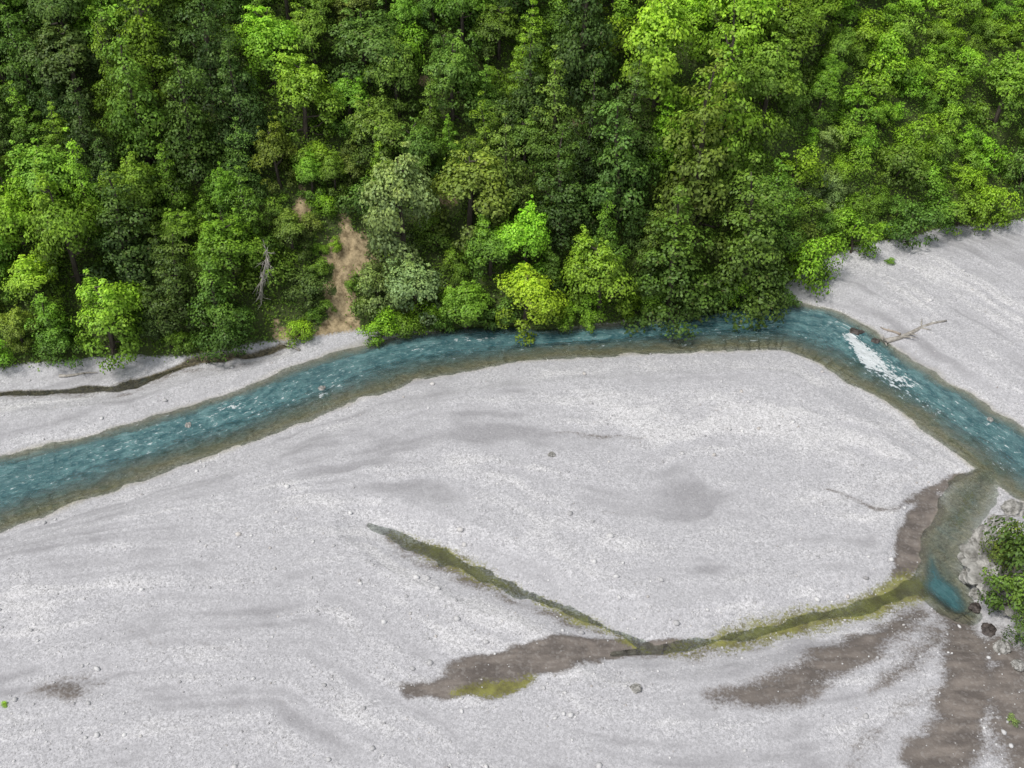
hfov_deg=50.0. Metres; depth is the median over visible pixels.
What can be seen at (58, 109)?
conical tree
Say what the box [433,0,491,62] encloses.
broadleaf tree
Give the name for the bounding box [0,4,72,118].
conical tree
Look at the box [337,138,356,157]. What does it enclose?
shrub
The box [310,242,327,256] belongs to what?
shrub
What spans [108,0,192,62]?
conical tree
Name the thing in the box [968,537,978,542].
boulder
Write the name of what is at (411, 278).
broadleaf tree
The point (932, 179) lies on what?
shrub
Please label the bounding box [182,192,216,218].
shrub
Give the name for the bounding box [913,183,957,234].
shrub
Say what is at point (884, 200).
shrub
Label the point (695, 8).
broadleaf tree
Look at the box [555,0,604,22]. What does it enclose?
broadleaf tree
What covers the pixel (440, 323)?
shrub
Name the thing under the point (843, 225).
shrub
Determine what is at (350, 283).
shrub
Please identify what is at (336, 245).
shrub
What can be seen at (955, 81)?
shrub
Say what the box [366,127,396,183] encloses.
conical tree
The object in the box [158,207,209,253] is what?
broadleaf tree
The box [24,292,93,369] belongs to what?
conical tree
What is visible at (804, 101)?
broadleaf tree
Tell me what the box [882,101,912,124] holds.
shrub
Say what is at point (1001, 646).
boulder
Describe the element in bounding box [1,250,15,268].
shrub
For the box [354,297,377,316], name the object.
shrub
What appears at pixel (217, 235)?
broadleaf tree
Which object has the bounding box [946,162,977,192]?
shrub
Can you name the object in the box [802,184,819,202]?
shrub
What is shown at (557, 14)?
conical tree
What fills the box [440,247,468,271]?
shrub
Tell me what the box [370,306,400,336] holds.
shrub
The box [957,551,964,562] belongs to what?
boulder
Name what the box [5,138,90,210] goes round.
broadleaf tree
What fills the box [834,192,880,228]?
shrub
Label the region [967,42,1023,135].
broadleaf tree
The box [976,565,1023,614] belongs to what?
shrub
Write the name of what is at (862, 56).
shrub
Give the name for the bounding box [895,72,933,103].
shrub
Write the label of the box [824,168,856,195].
shrub
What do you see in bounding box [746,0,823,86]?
broadleaf tree
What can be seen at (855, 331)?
boulder
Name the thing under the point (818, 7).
broadleaf tree
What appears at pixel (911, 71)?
shrub
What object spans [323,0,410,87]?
broadleaf tree
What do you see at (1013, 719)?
shrub
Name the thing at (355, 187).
shrub
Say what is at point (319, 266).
shrub
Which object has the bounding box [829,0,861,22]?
shrub
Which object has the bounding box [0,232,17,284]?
broadleaf tree
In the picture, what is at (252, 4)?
shrub
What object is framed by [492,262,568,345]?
broadleaf tree
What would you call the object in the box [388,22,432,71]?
shrub
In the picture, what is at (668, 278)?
conical tree
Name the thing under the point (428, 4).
broadleaf tree
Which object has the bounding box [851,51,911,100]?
shrub
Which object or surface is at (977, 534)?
boulder
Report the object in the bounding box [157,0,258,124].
conical tree
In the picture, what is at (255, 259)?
shrub
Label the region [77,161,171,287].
conical tree
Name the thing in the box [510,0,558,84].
conical tree
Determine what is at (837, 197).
shrub
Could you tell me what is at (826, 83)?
broadleaf tree
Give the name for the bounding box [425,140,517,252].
broadleaf tree
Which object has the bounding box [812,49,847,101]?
broadleaf tree
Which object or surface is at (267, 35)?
broadleaf tree
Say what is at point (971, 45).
shrub
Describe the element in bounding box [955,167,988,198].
shrub
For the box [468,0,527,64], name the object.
broadleaf tree
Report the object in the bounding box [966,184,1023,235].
shrub
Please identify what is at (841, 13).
broadleaf tree
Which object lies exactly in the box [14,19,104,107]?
broadleaf tree
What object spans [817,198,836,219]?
shrub
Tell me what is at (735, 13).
broadleaf tree
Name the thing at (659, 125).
conical tree
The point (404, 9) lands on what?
broadleaf tree
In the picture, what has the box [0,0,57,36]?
conical tree
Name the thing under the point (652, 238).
conical tree
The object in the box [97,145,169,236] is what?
broadleaf tree
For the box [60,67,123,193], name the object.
conical tree
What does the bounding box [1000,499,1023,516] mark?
boulder
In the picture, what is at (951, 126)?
shrub
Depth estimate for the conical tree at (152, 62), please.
143.38 m
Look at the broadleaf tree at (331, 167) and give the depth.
147.47 m
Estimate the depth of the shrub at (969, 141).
167.03 m
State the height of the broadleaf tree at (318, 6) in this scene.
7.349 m
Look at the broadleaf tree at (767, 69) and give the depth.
149.78 m
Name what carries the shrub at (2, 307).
on the ground
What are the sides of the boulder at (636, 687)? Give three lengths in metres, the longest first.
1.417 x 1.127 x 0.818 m
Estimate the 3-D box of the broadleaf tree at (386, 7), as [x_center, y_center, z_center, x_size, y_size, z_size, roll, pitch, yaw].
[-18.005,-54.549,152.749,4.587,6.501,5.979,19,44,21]
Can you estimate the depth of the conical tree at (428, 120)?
148.52 m
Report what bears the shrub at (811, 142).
on the ground
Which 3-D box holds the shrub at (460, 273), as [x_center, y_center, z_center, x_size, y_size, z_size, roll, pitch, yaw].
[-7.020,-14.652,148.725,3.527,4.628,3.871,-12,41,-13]
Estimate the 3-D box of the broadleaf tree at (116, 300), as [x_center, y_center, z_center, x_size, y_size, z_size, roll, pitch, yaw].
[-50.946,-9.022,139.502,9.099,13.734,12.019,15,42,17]
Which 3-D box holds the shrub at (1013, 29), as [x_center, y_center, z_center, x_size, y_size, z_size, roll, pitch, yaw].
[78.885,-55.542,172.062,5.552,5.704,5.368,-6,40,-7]
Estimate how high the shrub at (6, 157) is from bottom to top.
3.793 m
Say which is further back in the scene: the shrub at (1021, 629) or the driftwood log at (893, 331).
the driftwood log at (893, 331)
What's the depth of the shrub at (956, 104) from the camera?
168.31 m
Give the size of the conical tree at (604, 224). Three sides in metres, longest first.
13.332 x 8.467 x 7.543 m
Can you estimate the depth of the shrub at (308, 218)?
147.19 m
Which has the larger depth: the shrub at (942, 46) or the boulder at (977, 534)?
the shrub at (942, 46)
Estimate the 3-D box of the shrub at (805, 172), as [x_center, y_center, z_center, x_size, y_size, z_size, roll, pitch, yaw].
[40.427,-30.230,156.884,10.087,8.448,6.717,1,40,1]
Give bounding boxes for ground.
[0,0,1023,767]
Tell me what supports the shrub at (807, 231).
on the ground
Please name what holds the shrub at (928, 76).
on the ground
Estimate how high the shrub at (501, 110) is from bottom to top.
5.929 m
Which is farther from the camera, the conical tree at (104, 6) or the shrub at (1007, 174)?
the shrub at (1007, 174)
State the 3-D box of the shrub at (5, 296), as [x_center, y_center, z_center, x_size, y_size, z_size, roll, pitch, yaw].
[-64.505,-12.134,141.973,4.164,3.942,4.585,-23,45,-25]
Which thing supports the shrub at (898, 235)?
on the ground
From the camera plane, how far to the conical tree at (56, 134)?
142.48 m
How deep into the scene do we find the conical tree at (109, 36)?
145.66 m
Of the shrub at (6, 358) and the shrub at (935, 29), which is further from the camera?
the shrub at (935, 29)
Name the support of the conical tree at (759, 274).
on the ground
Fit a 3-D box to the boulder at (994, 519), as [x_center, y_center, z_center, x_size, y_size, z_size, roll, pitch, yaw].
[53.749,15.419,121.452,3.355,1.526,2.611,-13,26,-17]
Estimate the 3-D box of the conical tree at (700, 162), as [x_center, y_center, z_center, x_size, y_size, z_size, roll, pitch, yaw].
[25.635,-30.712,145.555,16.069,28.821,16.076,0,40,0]
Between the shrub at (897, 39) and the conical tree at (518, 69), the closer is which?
the conical tree at (518, 69)
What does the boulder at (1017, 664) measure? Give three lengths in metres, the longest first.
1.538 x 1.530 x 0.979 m
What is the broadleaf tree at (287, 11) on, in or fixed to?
on the ground
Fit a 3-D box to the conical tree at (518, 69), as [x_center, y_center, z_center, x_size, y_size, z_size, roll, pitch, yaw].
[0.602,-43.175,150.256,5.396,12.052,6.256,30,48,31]
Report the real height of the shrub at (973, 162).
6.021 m
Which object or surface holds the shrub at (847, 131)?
on the ground
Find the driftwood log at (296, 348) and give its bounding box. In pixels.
[278,341,300,350]
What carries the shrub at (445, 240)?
on the ground
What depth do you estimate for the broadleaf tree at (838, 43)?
161.57 m
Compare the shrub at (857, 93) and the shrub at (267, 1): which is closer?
the shrub at (267, 1)
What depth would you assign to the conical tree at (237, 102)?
144.03 m
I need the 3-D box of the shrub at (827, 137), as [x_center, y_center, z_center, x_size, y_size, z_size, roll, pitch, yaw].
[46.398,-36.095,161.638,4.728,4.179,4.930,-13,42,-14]
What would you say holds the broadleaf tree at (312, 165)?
on the ground
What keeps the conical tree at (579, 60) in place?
on the ground
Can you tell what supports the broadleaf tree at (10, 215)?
on the ground
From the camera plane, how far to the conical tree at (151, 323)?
140.51 m
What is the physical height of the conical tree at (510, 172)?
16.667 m
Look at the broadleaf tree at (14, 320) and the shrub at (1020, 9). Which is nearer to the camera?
the broadleaf tree at (14, 320)
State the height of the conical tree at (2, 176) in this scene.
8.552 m
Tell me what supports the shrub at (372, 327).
on the ground
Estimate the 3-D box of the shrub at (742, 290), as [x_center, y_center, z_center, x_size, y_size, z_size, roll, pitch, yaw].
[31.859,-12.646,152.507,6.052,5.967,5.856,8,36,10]
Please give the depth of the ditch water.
139.56 m
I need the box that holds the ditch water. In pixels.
[2,368,177,395]
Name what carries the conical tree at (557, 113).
on the ground
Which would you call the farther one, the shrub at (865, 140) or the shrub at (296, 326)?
the shrub at (865, 140)
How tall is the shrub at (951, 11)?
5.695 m
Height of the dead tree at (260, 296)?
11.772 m
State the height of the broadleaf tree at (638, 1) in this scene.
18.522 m
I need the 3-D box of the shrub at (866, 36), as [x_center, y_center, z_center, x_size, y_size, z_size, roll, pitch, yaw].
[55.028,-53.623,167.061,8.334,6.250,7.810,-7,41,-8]
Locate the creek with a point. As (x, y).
(648, 642)
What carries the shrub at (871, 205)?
on the ground
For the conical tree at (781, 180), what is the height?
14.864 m
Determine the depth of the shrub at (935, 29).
168.84 m
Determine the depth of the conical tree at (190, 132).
141.90 m
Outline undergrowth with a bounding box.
[0,0,1023,370]
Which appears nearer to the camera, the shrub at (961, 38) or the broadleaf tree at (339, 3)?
the broadleaf tree at (339, 3)
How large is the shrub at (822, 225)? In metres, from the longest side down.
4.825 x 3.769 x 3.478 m
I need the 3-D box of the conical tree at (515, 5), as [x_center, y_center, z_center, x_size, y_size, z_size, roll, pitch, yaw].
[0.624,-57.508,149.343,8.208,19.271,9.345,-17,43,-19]
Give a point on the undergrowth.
(424, 254)
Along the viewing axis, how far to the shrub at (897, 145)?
163.95 m
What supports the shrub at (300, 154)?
on the ground
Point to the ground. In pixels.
(624, 486)
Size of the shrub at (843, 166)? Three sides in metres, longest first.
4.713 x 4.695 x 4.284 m
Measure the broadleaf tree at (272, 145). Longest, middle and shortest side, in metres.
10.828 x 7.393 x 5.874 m
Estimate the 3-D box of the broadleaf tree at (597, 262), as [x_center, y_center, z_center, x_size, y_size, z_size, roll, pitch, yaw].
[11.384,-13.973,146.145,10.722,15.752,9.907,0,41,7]
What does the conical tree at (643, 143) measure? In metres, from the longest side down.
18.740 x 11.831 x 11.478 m
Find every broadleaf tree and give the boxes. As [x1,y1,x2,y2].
[0,25,29,88]
[0,168,53,252]
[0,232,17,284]
[0,250,69,322]
[0,304,40,352]
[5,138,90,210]
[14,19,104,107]
[19,0,92,42]
[22,159,114,294]
[71,269,151,374]
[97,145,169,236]
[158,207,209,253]
[187,207,266,296]
[200,162,237,223]
[237,0,304,97]
[248,116,298,195]
[260,0,315,26]
[271,44,346,143]
[271,206,312,261]
[289,2,333,73]
[290,147,327,203]
[299,0,335,27]
[316,146,350,199]
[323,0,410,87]
[324,70,371,138]
[330,0,375,27]
[344,88,409,166]
[358,140,440,267]
[363,28,421,118]
[370,0,396,11]
[382,249,445,328]
[387,0,423,39]
[394,117,442,198]
[415,0,447,31]
[421,29,484,129]
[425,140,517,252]
[427,28,452,81]
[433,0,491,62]
[461,206,514,285]
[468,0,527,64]
[491,194,552,273]
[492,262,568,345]
[504,112,548,176]
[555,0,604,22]
[558,224,637,322]
[597,0,634,12]
[612,0,702,115]
[636,0,648,7]
[675,0,711,41]
[688,0,781,67]
[717,3,780,25]
[733,25,808,151]
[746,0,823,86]
[769,65,812,129]
[792,0,843,57]
[802,65,841,126]
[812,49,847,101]
[821,3,851,26]
[824,15,856,73]
[848,0,876,8]
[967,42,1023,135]
[1015,128,1023,157]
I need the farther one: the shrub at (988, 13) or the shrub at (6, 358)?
the shrub at (988, 13)
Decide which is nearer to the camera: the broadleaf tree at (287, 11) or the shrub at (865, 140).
the broadleaf tree at (287, 11)
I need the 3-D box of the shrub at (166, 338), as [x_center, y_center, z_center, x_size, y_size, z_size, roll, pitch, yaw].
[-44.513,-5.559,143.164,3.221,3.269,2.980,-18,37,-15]
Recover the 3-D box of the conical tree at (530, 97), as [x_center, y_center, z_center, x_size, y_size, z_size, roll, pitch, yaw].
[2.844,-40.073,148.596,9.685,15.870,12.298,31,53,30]
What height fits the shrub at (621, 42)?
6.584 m
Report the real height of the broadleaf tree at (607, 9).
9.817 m
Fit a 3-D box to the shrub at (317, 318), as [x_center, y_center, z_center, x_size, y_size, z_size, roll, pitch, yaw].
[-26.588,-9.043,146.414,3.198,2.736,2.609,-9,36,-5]
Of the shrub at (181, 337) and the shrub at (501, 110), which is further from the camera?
the shrub at (501, 110)
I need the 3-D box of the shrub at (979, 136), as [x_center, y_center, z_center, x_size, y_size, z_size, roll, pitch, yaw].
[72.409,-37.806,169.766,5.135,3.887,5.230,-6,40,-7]
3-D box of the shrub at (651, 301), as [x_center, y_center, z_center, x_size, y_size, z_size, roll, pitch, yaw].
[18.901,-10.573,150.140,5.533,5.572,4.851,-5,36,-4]
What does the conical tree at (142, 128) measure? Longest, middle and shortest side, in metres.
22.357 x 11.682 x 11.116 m
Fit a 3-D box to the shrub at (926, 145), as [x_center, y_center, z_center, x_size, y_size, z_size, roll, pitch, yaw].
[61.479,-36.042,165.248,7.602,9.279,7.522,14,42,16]
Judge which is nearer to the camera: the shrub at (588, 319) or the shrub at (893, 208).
the shrub at (588, 319)
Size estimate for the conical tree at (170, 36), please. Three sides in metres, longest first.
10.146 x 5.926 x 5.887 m
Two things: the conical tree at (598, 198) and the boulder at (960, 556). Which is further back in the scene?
the conical tree at (598, 198)
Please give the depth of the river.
138.50 m
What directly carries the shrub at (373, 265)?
on the ground
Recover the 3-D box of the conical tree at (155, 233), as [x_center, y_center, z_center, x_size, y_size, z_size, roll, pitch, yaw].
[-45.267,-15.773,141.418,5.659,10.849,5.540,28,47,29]
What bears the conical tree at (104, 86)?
on the ground
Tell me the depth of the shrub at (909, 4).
168.36 m
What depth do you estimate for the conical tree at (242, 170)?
145.28 m
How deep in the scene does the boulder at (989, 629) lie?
110.24 m
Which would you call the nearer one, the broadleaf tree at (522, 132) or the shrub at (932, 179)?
the broadleaf tree at (522, 132)
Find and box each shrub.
[0,80,25,138]
[0,150,21,172]
[0,277,15,305]
[0,301,6,318]
[0,339,17,367]
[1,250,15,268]
[160,330,182,348]
[172,330,197,352]
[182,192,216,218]
[223,22,253,57]
[238,237,300,293]
[246,0,266,17]
[252,0,281,6]
[263,193,289,219]
[279,317,316,349]
[281,268,335,311]
[288,143,318,176]
[297,211,322,239]
[303,139,341,162]
[303,256,335,277]
[304,193,338,217]
[304,307,324,324]
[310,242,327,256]
[315,299,337,315]
[319,236,344,253]
[331,175,392,218]
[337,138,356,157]
[338,154,365,187]
[343,279,359,294]
[351,266,400,320]
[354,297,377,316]
[355,305,406,348]
[359,260,389,287]
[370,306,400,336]
[386,310,413,340]
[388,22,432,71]
[400,299,441,334]
[411,216,455,250]
[431,309,458,333]
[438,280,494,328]
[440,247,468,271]
[447,263,471,284]
[472,64,513,100]
[478,296,523,333]
[487,101,518,136]
[532,310,555,330]
[556,301,581,333]
[572,292,607,333]
[576,227,598,244]
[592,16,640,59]
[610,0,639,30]
[618,291,642,324]
[619,224,649,253]
[635,290,668,320]
[677,289,709,320]
[701,285,743,309]
[721,275,760,309]
[733,143,774,174]
[764,276,802,307]
[772,142,830,192]
[780,220,825,265]
[782,233,847,302]
[794,193,828,221]
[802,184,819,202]
[804,127,819,149]
[805,168,835,197]
[815,212,836,235]
[816,125,842,151]
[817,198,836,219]
[821,189,845,210]
[824,113,873,150]
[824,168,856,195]
[827,205,882,257]
[828,158,854,185]
[828,204,860,237]
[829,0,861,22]
[829,83,896,127]
[833,142,875,180]
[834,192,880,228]
[846,40,875,69]
[849,8,896,45]
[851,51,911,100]
[852,122,880,160]
[856,195,889,216]
[862,39,927,85]
[865,101,898,134]
[868,27,911,66]
[870,221,896,239]
[871,138,932,196]
[871,183,892,213]
[877,125,926,174]
[877,200,945,248]
[878,3,903,25]
[880,13,926,56]
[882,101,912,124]
[884,257,896,264]
[888,194,917,228]
[889,0,938,28]
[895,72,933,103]
[896,114,944,172]
[910,43,947,76]
[911,55,940,88]
[913,158,951,192]
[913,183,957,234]
[918,95,942,114]
[920,133,957,175]
[921,20,951,45]
[922,0,966,25]
[923,103,965,139]
[928,65,973,103]
[930,18,962,39]
[930,96,979,125]
[933,35,960,59]
[940,26,967,53]
[941,123,977,154]
[942,192,987,237]
[945,0,985,19]
[945,45,988,79]
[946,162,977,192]
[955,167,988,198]
[958,144,987,174]
[964,34,987,51]
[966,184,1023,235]
[967,134,1015,176]
[968,128,1002,150]
[969,17,986,34]
[973,17,1002,41]
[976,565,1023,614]
[978,519,1023,570]
[981,6,995,24]
[982,17,1022,50]
[982,516,1023,575]
[988,0,1023,21]
[997,11,1023,41]
[999,147,1023,203]
[1001,606,1023,646]
[1007,713,1020,727]
[1015,0,1023,15]
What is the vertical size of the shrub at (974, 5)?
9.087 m
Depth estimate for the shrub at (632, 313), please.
149.33 m
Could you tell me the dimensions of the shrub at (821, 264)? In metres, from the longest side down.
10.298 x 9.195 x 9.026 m
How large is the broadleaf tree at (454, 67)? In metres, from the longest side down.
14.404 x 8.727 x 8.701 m
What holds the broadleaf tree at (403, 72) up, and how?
on the ground
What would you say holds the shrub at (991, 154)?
on the ground
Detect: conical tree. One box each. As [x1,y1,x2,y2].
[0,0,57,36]
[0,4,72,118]
[0,94,29,154]
[0,165,36,212]
[5,81,52,148]
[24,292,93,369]
[29,46,77,141]
[37,101,81,162]
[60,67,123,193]
[60,127,114,246]
[67,0,133,45]
[72,0,96,15]
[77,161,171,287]
[84,8,138,91]
[86,128,133,214]
[87,5,151,143]
[99,18,187,186]
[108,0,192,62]
[109,0,195,106]
[132,280,173,339]
[137,221,218,335]
[145,225,180,298]
[151,132,200,221]
[154,0,201,29]
[154,40,237,200]
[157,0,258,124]
[158,9,192,73]
[179,245,258,364]
[203,40,276,174]
[205,0,263,35]
[215,117,272,199]
[220,165,287,258]
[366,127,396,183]
[413,72,456,163]
[433,114,463,177]
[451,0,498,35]
[458,90,521,178]
[466,57,504,122]
[474,113,535,225]
[491,32,567,146]
[492,0,548,31]
[497,27,540,108]
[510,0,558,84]
[517,123,602,253]
[523,45,585,179]
[534,0,590,49]
[537,245,568,296]
[541,0,630,118]
[557,53,619,191]
[573,83,663,238]
[580,189,633,278]
[588,43,666,180]
[621,185,730,343]
[625,194,673,276]
[636,96,684,171]
[640,49,749,260]
[654,0,785,202]
[691,153,798,335]
[725,151,815,253]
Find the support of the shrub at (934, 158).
on the ground
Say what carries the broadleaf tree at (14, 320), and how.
on the ground
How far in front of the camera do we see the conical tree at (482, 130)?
147.24 m
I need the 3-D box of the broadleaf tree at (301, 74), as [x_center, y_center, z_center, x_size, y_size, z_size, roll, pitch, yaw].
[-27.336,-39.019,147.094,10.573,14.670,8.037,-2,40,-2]
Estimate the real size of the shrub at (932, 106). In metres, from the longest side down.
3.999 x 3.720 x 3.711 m
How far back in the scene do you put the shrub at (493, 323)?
147.74 m
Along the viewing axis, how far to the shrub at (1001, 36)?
170.76 m
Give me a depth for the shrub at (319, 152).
148.46 m
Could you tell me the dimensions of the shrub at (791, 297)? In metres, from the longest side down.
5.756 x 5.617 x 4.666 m
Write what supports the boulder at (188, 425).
in the river
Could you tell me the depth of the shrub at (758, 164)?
153.48 m
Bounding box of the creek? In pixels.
[368,524,921,656]
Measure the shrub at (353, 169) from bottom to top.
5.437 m
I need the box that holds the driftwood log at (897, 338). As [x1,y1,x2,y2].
[879,320,946,345]
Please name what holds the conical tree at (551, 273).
on the ground
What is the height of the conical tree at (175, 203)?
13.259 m
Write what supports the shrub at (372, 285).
on the ground
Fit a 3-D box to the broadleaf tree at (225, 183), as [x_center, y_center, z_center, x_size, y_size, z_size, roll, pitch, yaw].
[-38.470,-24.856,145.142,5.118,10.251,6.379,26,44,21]
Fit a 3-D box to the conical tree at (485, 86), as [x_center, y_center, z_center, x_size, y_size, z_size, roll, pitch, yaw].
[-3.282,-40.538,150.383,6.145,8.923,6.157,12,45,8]
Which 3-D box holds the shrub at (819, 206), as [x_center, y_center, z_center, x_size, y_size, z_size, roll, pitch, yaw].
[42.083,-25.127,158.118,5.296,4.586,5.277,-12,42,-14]
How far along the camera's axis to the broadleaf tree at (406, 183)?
141.31 m
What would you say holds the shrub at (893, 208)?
on the ground
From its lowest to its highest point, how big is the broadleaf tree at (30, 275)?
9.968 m
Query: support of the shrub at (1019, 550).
on the rock outcrop
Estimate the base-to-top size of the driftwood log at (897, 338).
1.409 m
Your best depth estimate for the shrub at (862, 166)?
161.74 m
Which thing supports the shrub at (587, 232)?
on the ground
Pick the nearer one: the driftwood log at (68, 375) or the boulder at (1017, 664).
the boulder at (1017, 664)
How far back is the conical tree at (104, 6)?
145.45 m
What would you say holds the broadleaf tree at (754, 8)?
on the ground
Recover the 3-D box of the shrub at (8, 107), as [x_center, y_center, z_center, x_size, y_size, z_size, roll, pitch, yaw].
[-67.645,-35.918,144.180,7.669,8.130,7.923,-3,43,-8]
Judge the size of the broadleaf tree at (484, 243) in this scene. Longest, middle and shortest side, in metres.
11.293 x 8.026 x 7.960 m
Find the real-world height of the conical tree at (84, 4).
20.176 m
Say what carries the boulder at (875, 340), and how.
on the ground
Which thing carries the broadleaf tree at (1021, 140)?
on the ground
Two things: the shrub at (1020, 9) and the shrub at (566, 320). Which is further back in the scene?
the shrub at (1020, 9)
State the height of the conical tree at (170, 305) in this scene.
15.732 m
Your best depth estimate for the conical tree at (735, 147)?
146.34 m
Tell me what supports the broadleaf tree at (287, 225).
on the ground
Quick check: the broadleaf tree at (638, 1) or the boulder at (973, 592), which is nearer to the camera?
the boulder at (973, 592)
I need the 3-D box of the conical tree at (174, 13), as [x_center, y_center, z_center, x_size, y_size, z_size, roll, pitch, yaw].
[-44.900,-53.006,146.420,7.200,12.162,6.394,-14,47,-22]
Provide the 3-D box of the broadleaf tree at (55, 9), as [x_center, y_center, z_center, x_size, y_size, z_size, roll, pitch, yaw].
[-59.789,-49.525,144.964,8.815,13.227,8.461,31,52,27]
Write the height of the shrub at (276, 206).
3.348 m
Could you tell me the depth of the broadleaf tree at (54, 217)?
136.36 m
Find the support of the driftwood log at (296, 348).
on the ground
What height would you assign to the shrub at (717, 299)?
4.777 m
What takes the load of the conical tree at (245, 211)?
on the ground
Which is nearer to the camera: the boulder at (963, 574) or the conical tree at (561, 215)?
the boulder at (963, 574)
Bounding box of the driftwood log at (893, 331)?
[880,327,900,334]
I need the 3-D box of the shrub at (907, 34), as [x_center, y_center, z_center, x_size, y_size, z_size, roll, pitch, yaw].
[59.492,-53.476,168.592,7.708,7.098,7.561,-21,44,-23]
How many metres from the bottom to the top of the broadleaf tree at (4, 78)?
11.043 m
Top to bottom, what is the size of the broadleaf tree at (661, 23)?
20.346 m
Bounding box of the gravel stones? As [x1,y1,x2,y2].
[0,226,1022,767]
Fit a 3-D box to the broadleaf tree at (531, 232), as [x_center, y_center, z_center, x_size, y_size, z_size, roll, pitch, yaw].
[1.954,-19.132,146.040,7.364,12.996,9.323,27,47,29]
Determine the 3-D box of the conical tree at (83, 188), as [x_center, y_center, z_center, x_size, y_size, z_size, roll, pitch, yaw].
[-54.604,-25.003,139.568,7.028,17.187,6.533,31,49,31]
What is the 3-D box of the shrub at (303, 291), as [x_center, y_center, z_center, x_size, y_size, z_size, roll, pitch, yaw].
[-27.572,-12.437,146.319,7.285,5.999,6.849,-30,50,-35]
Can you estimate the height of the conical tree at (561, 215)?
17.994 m
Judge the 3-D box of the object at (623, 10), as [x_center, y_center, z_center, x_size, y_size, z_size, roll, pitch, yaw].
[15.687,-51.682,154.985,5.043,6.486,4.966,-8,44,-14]
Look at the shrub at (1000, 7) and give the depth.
171.10 m
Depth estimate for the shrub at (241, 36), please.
148.00 m
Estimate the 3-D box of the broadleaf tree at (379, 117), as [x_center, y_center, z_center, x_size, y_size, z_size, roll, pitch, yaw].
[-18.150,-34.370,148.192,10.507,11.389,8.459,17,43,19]
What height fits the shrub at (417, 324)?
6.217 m
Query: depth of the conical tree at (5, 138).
143.39 m
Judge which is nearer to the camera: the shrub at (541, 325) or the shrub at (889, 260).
the shrub at (541, 325)
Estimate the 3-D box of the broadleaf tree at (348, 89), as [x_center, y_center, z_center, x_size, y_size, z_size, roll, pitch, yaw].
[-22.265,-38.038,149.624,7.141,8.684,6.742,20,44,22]
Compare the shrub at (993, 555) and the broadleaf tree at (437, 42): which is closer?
the shrub at (993, 555)
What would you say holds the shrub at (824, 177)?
on the ground
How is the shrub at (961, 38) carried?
on the ground
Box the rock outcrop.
[958,523,1023,619]
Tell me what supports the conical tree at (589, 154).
on the ground
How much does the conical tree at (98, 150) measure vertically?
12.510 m
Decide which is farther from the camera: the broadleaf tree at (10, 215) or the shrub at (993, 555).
the broadleaf tree at (10, 215)
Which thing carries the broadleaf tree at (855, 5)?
on the ground
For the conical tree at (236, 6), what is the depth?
147.70 m
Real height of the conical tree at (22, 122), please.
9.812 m
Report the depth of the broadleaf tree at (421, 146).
146.25 m
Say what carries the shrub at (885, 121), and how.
on the ground
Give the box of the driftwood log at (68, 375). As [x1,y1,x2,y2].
[59,372,97,377]
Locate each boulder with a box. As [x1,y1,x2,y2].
[185,422,190,427]
[548,451,555,456]
[629,683,641,693]
[849,327,864,334]
[871,338,879,343]
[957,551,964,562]
[958,568,968,584]
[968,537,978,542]
[968,586,980,599]
[968,602,981,612]
[971,524,987,542]
[981,623,996,636]
[986,514,1012,526]
[993,639,1010,654]
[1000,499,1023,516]
[1010,659,1023,671]
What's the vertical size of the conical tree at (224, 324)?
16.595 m
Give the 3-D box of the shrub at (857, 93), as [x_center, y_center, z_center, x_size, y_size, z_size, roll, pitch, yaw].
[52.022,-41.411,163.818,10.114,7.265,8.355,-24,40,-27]
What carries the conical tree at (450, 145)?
on the ground
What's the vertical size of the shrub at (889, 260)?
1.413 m
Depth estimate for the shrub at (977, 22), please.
170.75 m
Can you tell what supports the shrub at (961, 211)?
on the ground
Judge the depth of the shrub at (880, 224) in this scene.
162.53 m
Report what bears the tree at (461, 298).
on the ground
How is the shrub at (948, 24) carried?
on the ground
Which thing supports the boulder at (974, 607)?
on the ground
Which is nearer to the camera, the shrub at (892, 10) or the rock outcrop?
the rock outcrop
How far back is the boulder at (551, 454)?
128.86 m
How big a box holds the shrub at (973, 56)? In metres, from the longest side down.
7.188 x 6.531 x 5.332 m
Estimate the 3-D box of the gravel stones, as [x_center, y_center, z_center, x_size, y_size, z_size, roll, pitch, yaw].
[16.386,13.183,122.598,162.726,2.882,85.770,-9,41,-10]
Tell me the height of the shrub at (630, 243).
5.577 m
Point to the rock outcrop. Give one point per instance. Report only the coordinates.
(974, 562)
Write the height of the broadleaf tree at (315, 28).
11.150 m
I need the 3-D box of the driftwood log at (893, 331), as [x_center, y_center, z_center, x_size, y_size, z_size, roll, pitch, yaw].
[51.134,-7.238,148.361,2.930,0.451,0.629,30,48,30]
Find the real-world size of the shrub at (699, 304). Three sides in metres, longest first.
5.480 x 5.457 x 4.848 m
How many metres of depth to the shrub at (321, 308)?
146.15 m
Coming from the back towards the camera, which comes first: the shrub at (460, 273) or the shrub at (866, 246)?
the shrub at (866, 246)
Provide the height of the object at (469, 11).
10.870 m
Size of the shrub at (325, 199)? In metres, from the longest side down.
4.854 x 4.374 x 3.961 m
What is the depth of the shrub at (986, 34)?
170.66 m
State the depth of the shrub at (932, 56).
168.37 m
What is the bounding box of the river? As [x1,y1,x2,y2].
[0,303,1023,624]
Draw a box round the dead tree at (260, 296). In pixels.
[254,241,273,309]
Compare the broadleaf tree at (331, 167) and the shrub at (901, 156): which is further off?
the shrub at (901, 156)
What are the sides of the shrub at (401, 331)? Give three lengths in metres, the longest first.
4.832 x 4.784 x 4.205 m

